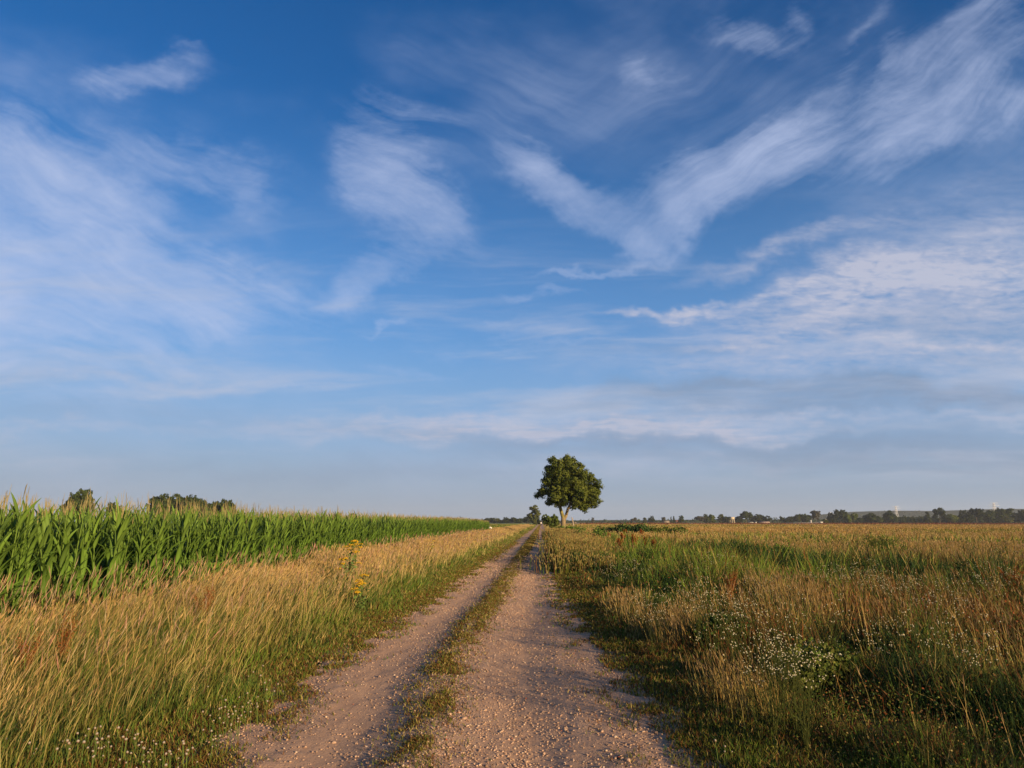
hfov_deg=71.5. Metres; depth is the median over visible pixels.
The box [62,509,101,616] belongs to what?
maize plant
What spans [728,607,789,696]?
white wildflower
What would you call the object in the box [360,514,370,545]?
maize plant
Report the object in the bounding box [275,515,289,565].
maize plant
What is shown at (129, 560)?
maize plant
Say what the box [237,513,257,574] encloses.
maize plant
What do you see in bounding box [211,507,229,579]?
maize plant
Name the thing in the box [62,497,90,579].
maize plant
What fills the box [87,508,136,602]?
maize plant
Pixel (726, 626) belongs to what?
white wildflower
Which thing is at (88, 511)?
maize plant
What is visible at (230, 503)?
distant tree
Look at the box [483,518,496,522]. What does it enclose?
distant tree
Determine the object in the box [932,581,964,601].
white wildflower
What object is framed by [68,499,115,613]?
maize plant
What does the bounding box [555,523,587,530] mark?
weed clump
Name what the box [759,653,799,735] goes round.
white wildflower
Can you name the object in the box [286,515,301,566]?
maize plant
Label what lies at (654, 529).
bramble mound
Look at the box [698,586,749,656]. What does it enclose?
white wildflower
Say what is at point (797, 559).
weed clump
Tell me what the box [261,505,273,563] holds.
maize plant
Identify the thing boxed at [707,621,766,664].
white wildflower
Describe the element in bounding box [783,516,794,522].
distant tree
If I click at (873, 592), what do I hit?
white wildflower
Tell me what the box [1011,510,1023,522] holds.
distant tree
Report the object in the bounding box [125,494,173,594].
maize plant
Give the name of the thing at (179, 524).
maize plant
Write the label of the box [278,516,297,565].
maize plant
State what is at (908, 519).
hedge
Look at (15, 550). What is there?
maize plant
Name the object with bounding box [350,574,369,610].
ragwort
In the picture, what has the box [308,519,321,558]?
maize plant
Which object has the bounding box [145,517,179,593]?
maize plant
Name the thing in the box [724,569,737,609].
dock plant
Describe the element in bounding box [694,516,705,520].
distant tree
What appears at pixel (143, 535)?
maize plant
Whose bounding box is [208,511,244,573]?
maize plant
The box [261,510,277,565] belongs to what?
maize plant
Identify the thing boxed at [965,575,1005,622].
white wildflower
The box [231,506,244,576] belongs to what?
maize plant
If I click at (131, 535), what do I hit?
maize plant
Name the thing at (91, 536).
maize plant
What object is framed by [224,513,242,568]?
maize plant
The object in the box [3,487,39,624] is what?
maize plant
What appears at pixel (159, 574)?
maize plant
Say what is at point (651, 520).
distant tree
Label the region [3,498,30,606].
maize plant
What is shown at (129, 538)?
maize plant
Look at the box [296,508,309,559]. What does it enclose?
maize plant
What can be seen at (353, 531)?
maize plant
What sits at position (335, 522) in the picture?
maize plant
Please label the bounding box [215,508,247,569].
maize plant
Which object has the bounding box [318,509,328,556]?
maize plant
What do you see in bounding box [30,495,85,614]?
maize plant
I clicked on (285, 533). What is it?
maize plant
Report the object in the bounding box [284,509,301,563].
maize plant
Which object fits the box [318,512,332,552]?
maize plant
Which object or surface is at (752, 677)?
white wildflower
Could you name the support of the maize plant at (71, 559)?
on the ground at (645, 691)
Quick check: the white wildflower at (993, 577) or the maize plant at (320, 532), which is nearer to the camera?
the white wildflower at (993, 577)
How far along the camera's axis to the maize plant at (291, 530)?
18.80 m
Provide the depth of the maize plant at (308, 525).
19.82 m
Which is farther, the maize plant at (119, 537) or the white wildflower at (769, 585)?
the white wildflower at (769, 585)
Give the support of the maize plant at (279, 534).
on the ground at (645, 691)
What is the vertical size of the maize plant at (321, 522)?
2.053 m
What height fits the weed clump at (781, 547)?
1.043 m
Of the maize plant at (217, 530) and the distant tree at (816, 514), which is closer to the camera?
the maize plant at (217, 530)
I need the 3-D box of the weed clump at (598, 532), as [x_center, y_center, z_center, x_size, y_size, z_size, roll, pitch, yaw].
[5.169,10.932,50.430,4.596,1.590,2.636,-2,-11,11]
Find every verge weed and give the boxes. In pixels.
[520,551,639,574]
[522,535,625,563]
[535,532,608,550]
[536,532,605,547]
[538,528,569,539]
[538,534,624,553]
[539,535,625,560]
[539,543,642,566]
[541,530,586,543]
[544,528,595,541]
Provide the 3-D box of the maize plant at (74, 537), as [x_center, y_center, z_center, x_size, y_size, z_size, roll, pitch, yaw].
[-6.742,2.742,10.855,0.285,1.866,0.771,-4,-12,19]
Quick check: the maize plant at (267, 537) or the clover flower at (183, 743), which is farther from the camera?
the maize plant at (267, 537)
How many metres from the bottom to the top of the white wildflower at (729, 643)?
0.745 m
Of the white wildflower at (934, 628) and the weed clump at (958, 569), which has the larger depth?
the weed clump at (958, 569)
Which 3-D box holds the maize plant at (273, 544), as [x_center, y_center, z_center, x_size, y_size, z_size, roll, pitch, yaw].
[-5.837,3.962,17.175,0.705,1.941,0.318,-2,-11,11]
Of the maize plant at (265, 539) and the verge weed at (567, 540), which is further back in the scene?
the verge weed at (567, 540)
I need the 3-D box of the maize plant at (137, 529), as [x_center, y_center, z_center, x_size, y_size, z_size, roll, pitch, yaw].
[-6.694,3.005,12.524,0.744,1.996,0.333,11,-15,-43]
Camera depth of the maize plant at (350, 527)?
24.51 m
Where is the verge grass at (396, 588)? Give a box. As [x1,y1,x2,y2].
[0,526,535,767]
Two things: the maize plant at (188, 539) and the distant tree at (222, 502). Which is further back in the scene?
the distant tree at (222, 502)
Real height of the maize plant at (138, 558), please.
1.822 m
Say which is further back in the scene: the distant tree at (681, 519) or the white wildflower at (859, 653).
the distant tree at (681, 519)
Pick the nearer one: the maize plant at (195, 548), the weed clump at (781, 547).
the maize plant at (195, 548)
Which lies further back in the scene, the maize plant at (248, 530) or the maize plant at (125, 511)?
the maize plant at (248, 530)
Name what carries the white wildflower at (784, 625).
on the ground at (645, 691)
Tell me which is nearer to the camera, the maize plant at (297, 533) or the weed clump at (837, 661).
the weed clump at (837, 661)
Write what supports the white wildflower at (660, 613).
on the ground at (645, 691)
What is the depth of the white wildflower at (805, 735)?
4.75 m
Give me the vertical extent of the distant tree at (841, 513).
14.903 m
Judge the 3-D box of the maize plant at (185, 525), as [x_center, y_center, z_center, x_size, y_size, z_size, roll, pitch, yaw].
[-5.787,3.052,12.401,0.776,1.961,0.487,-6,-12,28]
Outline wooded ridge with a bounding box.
[811,508,1023,518]
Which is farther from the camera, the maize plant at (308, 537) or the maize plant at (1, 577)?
the maize plant at (308, 537)
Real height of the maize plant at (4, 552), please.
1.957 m
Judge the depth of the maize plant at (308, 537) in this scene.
20.13 m
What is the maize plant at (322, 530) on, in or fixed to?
on the ground at (645, 691)
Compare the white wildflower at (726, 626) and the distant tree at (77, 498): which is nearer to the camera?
the white wildflower at (726, 626)
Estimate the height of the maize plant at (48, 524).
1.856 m
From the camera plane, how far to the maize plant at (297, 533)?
19.13 m
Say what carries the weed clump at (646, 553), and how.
on the ground at (645, 691)
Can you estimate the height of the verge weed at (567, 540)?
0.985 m
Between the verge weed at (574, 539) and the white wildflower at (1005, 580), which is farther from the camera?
the verge weed at (574, 539)
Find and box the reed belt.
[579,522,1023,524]
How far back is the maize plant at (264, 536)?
16.54 m
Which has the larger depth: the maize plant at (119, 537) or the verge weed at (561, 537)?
the verge weed at (561, 537)
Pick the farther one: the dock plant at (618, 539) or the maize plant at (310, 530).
the dock plant at (618, 539)
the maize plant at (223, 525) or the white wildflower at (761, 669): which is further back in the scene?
the maize plant at (223, 525)
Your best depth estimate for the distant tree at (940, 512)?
729.36 m
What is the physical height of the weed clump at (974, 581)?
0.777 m
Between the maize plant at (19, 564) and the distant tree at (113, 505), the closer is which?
the maize plant at (19, 564)
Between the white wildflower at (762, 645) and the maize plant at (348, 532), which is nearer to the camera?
the white wildflower at (762, 645)
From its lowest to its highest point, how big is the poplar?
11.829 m
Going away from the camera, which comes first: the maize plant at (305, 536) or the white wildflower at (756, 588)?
the white wildflower at (756, 588)
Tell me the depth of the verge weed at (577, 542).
27.69 m
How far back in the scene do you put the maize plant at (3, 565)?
8.53 m
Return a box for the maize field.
[0,494,490,601]
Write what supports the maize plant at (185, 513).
on the ground at (645, 691)
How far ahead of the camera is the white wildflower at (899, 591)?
10.99 m
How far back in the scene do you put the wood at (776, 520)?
1136.89 m
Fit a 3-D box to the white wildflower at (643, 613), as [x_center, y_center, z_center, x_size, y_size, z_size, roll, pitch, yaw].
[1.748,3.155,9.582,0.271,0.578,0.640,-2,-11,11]
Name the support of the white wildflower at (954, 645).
on the ground at (645, 691)
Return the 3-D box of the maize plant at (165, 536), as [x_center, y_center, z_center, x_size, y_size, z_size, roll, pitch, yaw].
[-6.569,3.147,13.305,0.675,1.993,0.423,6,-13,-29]
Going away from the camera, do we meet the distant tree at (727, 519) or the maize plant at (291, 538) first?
the maize plant at (291, 538)
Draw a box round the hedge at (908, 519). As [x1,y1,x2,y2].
[834,515,1023,522]
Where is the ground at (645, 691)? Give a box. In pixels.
[3,523,1023,767]
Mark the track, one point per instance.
(380, 684)
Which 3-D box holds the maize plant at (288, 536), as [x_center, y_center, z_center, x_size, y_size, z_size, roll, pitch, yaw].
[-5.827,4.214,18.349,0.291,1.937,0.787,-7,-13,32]
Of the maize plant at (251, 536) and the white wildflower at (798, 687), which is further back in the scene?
the maize plant at (251, 536)
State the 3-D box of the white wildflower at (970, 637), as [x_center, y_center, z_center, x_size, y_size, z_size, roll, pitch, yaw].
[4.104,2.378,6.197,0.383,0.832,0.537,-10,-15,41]
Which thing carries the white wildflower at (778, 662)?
on the ground at (645, 691)
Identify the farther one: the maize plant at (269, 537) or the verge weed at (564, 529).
the verge weed at (564, 529)
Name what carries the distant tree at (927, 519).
on the ground at (645, 691)
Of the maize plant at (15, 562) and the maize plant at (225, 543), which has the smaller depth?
the maize plant at (15, 562)
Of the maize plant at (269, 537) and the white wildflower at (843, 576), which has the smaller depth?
the white wildflower at (843, 576)
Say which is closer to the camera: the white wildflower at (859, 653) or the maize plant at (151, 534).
the white wildflower at (859, 653)
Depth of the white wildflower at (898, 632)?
7.57 m
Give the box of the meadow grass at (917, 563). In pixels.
[543,524,1023,767]
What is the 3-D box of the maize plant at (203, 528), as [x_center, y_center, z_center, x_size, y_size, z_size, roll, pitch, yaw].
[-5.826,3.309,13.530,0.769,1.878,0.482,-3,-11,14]
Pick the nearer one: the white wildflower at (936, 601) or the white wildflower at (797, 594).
the white wildflower at (936, 601)
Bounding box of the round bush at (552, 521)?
[541,514,559,528]
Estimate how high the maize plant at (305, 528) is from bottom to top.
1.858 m
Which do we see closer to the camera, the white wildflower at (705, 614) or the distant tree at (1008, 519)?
the white wildflower at (705, 614)
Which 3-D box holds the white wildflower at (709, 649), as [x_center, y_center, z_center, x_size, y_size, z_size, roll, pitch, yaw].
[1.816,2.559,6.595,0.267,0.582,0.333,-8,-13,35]
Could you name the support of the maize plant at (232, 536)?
on the ground at (645, 691)
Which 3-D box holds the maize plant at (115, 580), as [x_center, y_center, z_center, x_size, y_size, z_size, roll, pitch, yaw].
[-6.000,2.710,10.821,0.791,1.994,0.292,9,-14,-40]
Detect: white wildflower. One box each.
[607,591,646,625]
[609,556,634,586]
[619,563,639,590]
[621,567,648,597]
[632,607,673,655]
[633,596,650,636]
[635,610,661,654]
[649,589,674,642]
[663,605,686,635]
[664,585,682,606]
[665,590,714,639]
[674,578,714,645]
[679,576,709,608]
[682,603,714,642]
[685,592,723,647]
[687,587,731,662]
[689,592,716,629]
[689,615,735,697]
[694,628,725,688]
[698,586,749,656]
[707,603,771,657]
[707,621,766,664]
[708,598,756,661]
[712,598,755,666]
[714,628,783,707]
[719,612,750,660]
[722,632,776,742]
[726,602,747,623]
[726,622,766,673]
[728,598,750,623]
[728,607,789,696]
[733,642,787,714]
[740,578,773,607]
[742,643,783,709]
[743,630,785,717]
[743,642,820,739]
[743,644,806,737]
[745,613,769,659]
[751,660,815,739]
[752,628,778,672]
[753,599,790,633]
[755,604,810,655]
[756,576,776,602]
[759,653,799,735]
[760,635,816,695]
[761,622,840,749]
[764,630,801,710]
[767,648,841,705]
[771,654,813,749]
[772,647,817,725]
[772,650,834,754]
[773,637,831,733]
[774,585,828,616]
[780,646,821,730]
[798,594,849,647]
[806,571,837,589]
[816,567,847,595]
[824,562,857,597]
[837,644,887,682]
[851,560,884,591]
[851,628,891,680]
[857,581,894,610]
[862,616,927,667]
[863,571,906,613]
[874,571,915,610]
[882,585,916,618]
[882,614,906,661]
[885,581,912,613]
[891,578,939,607]
[896,622,975,721]
[899,602,956,662]
[913,578,952,629]
[920,622,1007,673]
[921,598,968,639]
[921,638,978,667]
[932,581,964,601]
[947,605,1000,674]
[950,595,978,639]
[956,646,1000,712]
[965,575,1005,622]
[973,566,1013,605]
[986,574,1021,594]
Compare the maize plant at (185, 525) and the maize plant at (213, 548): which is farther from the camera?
the maize plant at (213, 548)
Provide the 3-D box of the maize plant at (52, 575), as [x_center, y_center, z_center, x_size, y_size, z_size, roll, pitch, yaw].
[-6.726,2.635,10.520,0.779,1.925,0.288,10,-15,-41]
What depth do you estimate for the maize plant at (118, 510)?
11.93 m
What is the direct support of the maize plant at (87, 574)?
on the ground at (645, 691)
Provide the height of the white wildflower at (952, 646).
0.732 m
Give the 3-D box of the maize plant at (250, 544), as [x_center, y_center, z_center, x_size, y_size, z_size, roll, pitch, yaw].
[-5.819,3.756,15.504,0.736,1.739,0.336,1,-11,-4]
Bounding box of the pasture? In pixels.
[490,524,536,532]
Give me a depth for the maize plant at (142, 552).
12.70 m
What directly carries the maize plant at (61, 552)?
on the ground at (645, 691)
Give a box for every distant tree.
[60,488,94,523]
[106,502,121,516]
[145,493,175,516]
[171,493,184,508]
[177,494,201,514]
[198,498,208,512]
[201,501,220,514]
[215,499,224,509]
[220,499,236,514]
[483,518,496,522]
[491,518,499,522]
[498,517,508,522]
[507,517,517,522]
[516,518,525,522]
[647,516,654,522]
[678,515,683,522]
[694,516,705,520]
[703,514,710,522]
[708,514,715,522]
[716,514,724,522]
[721,516,735,522]
[734,516,743,522]
[740,511,752,522]
[754,514,771,521]
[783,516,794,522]
[793,515,801,521]
[795,514,812,522]
[810,510,820,522]
[826,512,837,522]
[833,509,847,522]
[843,513,857,522]
[862,513,883,522]
[883,510,898,522]
[923,511,933,522]
[932,507,945,519]
[944,514,959,522]
[957,510,973,522]
[966,508,985,522]
[982,510,996,522]
[994,507,1013,517]
[995,515,1014,522]
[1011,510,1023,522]
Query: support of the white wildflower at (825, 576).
on the ground at (645, 691)
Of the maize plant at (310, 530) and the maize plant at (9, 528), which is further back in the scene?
the maize plant at (310, 530)
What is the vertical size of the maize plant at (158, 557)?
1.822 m
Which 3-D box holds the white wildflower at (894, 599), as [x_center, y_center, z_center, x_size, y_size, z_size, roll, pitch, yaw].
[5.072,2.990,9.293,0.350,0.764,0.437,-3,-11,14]
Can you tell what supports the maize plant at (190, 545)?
on the ground at (645, 691)
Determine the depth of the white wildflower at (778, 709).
5.08 m
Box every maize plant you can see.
[0,483,43,624]
[0,484,30,619]
[0,493,19,608]
[0,493,29,624]
[0,494,50,599]
[0,499,59,618]
[0,500,44,627]
[0,502,18,609]
[0,505,18,611]
[2,494,51,619]
[2,495,39,618]
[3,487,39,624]
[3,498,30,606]
[3,514,55,606]
[10,497,57,597]
[20,504,74,621]
[25,505,57,609]
[29,507,75,614]
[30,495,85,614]
[31,507,73,621]
[34,494,76,602]
[35,498,76,592]
[37,505,77,598]
[43,496,78,602]
[50,491,101,615]
[50,505,84,618]
[61,502,85,596]
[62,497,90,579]
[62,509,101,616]
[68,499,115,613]
[68,504,93,616]
[70,486,112,596]
[72,504,112,596]
[73,498,91,604]
[73,500,101,587]
[73,503,117,610]
[86,512,132,612]
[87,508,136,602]
[88,491,113,588]
[95,503,126,606]
[97,497,142,604]
[98,501,111,587]
[101,501,128,567]
[102,504,137,589]
[102,507,140,598]
[108,490,134,583]
[108,512,142,611]
[112,509,142,600]
[122,493,128,521]
[122,514,161,600]
[124,506,165,603]
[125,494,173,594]
[125,496,158,592]
[125,504,137,585]
[125,505,151,592]
[127,498,152,575]
[127,503,155,589]
[127,518,155,590]
[130,500,166,573]
[130,512,173,604]
[139,500,184,595]
[140,497,179,598]
[143,505,170,563]
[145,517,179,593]
[150,509,168,595]
[152,501,177,579]
[159,504,186,595]
[161,507,186,577]
[162,497,184,571]
[162,497,187,567]
[164,503,194,596]
[164,504,195,593]
[164,505,202,584]
[165,506,179,579]
[168,503,187,588]
[169,503,215,585]
[170,501,204,587]
[180,513,209,593]
[181,507,200,577]
[183,498,217,592]
[185,502,221,578]
[186,512,209,580]
[186,513,215,584]
[195,501,222,582]
[198,513,225,584]
[199,500,218,552]
[200,508,237,579]
[201,510,227,575]
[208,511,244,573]
[210,506,225,561]
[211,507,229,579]
[211,516,233,578]
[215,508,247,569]
[217,507,244,568]
[218,506,244,575]
[219,503,226,566]
[220,505,242,577]
[220,507,247,573]
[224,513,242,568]
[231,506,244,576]
[236,519,256,576]
[237,503,258,575]
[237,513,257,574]
[237,514,265,571]
[238,512,258,573]
[238,516,257,565]
[239,506,251,571]
[247,502,259,574]
[247,516,266,563]
[248,502,264,561]
[249,508,265,575]
[257,507,274,567]
[257,510,278,563]
[258,515,276,572]
[259,509,276,563]
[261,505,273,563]
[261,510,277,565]
[262,513,281,563]
[271,514,281,562]
[272,512,287,567]
[272,513,288,564]
[272,514,288,564]
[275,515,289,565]
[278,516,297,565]
[279,519,299,559]
[280,509,295,565]
[281,517,297,564]
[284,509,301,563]
[284,510,298,556]
[286,508,304,559]
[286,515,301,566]
[288,515,303,562]
[295,514,312,560]
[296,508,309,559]
[296,510,317,556]
[296,511,311,556]
[297,513,314,557]
[300,509,309,558]
[305,520,314,559]
[307,519,315,548]
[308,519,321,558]
[310,512,325,553]
[313,507,332,551]
[314,509,321,556]
[315,507,330,547]
[315,511,328,552]
[315,516,326,549]
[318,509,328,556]
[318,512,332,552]
[327,509,338,549]
[327,510,338,542]
[327,515,336,549]
[328,508,343,553]
[328,517,337,548]
[331,516,342,549]
[338,515,347,542]
[339,516,353,550]
[341,513,354,542]
[341,515,351,548]
[343,514,355,545]
[352,514,358,547]
[355,513,361,546]
[358,514,363,539]
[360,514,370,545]
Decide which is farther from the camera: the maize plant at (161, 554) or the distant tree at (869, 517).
the distant tree at (869, 517)
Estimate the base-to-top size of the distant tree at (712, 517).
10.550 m
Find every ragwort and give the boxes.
[335,540,362,588]
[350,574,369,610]
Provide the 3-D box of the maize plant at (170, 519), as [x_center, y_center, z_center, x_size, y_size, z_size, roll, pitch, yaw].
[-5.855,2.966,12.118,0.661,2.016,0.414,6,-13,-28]
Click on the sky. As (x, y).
(729, 258)
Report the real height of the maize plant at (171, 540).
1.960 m
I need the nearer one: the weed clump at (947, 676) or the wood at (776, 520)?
the weed clump at (947, 676)
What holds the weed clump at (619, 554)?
on the ground at (645, 691)
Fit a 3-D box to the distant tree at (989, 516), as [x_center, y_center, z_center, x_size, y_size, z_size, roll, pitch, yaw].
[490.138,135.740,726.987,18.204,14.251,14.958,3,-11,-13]
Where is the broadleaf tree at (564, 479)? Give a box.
[533,454,603,526]
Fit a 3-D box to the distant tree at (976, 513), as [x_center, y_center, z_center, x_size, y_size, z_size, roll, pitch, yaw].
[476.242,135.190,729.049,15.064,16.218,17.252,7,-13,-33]
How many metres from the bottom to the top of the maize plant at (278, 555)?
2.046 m
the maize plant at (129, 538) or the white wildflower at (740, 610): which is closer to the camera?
the white wildflower at (740, 610)
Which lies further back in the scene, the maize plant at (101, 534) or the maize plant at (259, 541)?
the maize plant at (259, 541)
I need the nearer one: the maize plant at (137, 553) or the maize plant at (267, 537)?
the maize plant at (137, 553)
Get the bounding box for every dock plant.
[10,630,42,695]
[55,611,80,680]
[193,587,216,618]
[616,538,623,547]
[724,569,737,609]
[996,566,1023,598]
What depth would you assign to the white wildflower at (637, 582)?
12.72 m
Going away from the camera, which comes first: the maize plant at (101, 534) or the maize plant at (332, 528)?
the maize plant at (101, 534)
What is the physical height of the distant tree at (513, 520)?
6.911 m
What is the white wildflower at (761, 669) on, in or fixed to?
on the ground at (645, 691)
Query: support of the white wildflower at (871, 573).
on the ground at (645, 691)
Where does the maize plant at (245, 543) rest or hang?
on the ground at (645, 691)
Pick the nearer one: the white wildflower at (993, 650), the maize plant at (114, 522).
the white wildflower at (993, 650)
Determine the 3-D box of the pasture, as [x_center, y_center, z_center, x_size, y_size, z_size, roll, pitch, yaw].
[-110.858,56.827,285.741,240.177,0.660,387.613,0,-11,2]
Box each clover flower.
[80,740,85,766]
[182,742,184,766]
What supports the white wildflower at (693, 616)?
on the ground at (645, 691)
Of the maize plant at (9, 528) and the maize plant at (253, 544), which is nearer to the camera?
the maize plant at (9, 528)
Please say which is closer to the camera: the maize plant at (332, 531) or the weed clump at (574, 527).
the maize plant at (332, 531)
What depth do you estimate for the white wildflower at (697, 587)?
11.66 m
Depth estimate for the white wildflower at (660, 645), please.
8.32 m
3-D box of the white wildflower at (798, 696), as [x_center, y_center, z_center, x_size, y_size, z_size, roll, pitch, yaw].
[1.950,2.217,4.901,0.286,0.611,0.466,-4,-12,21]
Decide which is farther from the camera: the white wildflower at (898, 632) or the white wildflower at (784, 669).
the white wildflower at (898, 632)
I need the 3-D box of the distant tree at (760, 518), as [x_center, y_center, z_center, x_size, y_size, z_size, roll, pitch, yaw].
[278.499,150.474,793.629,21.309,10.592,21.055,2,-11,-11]
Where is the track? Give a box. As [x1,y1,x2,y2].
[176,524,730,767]
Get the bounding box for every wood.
[381,516,559,522]
[559,517,822,522]
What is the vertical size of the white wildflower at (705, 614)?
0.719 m
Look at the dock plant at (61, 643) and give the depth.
6.55 m
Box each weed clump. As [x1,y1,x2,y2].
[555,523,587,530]
[562,549,609,568]
[574,527,615,538]
[589,549,640,565]
[639,545,663,559]
[671,549,711,561]
[683,609,756,646]
[689,541,747,550]
[723,541,762,554]
[749,542,806,559]
[751,553,828,568]
[764,632,872,700]
[818,561,852,578]
[855,532,908,554]
[862,561,943,580]
[894,654,1010,717]
[916,561,1023,578]
[949,570,1023,594]
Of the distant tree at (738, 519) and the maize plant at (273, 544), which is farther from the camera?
the distant tree at (738, 519)
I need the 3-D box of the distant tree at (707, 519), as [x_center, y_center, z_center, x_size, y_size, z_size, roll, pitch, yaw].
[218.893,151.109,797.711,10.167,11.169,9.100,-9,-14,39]
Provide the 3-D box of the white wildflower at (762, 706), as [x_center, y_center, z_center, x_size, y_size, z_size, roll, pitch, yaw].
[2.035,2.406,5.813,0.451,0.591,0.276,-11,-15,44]
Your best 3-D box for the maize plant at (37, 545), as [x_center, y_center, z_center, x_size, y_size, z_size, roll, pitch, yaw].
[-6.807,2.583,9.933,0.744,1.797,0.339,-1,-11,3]
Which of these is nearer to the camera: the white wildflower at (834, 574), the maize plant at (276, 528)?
the white wildflower at (834, 574)
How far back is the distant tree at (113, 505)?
299.59 m
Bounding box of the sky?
[0,0,1023,520]
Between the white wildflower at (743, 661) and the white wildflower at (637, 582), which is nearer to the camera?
the white wildflower at (743, 661)
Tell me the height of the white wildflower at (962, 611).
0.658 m
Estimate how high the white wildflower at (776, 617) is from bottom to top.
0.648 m
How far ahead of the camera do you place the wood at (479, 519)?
1297.56 m
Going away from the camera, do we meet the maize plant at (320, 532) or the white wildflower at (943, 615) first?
the white wildflower at (943, 615)
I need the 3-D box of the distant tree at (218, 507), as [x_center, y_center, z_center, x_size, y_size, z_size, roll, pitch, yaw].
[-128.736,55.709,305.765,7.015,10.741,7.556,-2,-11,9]
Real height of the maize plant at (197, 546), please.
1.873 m
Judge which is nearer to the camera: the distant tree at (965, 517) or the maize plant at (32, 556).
the maize plant at (32, 556)
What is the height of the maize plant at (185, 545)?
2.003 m
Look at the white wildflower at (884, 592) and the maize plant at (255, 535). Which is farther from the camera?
the maize plant at (255, 535)
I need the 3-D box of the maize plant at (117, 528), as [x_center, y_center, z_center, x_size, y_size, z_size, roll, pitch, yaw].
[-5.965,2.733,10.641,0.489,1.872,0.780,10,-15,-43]
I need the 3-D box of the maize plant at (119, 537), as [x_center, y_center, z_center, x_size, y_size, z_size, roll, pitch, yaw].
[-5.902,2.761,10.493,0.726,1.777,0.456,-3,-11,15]
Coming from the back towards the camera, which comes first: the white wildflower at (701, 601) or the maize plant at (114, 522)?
the maize plant at (114, 522)
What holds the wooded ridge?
on the ground at (645, 691)
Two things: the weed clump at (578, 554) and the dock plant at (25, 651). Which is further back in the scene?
the weed clump at (578, 554)
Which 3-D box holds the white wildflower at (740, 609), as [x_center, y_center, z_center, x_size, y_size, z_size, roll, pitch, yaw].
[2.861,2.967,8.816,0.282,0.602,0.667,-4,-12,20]
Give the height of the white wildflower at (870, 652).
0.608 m
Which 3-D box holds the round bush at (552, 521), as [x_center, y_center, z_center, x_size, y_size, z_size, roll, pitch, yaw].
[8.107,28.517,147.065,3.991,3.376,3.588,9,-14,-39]
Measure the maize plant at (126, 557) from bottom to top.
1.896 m
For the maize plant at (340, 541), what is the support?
on the ground at (645, 691)
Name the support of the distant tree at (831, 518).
on the ground at (645, 691)
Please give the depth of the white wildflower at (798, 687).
5.37 m
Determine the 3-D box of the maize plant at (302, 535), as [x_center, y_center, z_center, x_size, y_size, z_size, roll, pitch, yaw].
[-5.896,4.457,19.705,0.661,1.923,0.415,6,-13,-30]
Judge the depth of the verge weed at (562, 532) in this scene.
51.45 m
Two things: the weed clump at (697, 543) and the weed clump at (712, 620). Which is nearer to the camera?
the weed clump at (712, 620)
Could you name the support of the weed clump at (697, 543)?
on the ground at (645, 691)
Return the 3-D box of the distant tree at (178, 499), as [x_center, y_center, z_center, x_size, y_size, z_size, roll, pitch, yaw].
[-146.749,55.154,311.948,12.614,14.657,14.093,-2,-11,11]
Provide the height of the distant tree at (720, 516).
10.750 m
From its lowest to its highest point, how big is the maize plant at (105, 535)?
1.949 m
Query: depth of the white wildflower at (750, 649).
7.08 m
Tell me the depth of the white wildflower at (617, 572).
15.48 m
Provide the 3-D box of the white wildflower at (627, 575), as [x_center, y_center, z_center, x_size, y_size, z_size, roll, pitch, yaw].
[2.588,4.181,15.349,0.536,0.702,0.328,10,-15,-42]
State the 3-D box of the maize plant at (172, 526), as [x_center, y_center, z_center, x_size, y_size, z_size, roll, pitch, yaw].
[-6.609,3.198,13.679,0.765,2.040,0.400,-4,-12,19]
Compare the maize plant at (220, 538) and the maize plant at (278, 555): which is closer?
the maize plant at (220, 538)
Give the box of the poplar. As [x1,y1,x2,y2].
[526,505,540,523]
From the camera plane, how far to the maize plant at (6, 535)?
8.44 m
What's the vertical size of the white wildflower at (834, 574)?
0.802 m
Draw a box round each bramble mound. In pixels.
[592,522,650,533]
[635,523,689,534]
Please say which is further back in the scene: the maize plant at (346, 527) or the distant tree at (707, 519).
the distant tree at (707, 519)
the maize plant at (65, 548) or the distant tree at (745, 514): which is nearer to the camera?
the maize plant at (65, 548)
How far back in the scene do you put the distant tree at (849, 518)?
730.46 m
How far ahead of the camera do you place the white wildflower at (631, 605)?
10.58 m
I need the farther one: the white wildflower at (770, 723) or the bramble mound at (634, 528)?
the bramble mound at (634, 528)
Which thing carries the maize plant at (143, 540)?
on the ground at (645, 691)
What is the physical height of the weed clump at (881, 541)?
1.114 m
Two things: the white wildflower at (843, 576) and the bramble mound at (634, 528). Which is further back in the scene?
the bramble mound at (634, 528)
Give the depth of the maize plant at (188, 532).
13.04 m
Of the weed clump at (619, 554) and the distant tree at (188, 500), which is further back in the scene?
the distant tree at (188, 500)
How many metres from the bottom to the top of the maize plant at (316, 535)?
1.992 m
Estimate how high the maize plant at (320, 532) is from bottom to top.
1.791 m

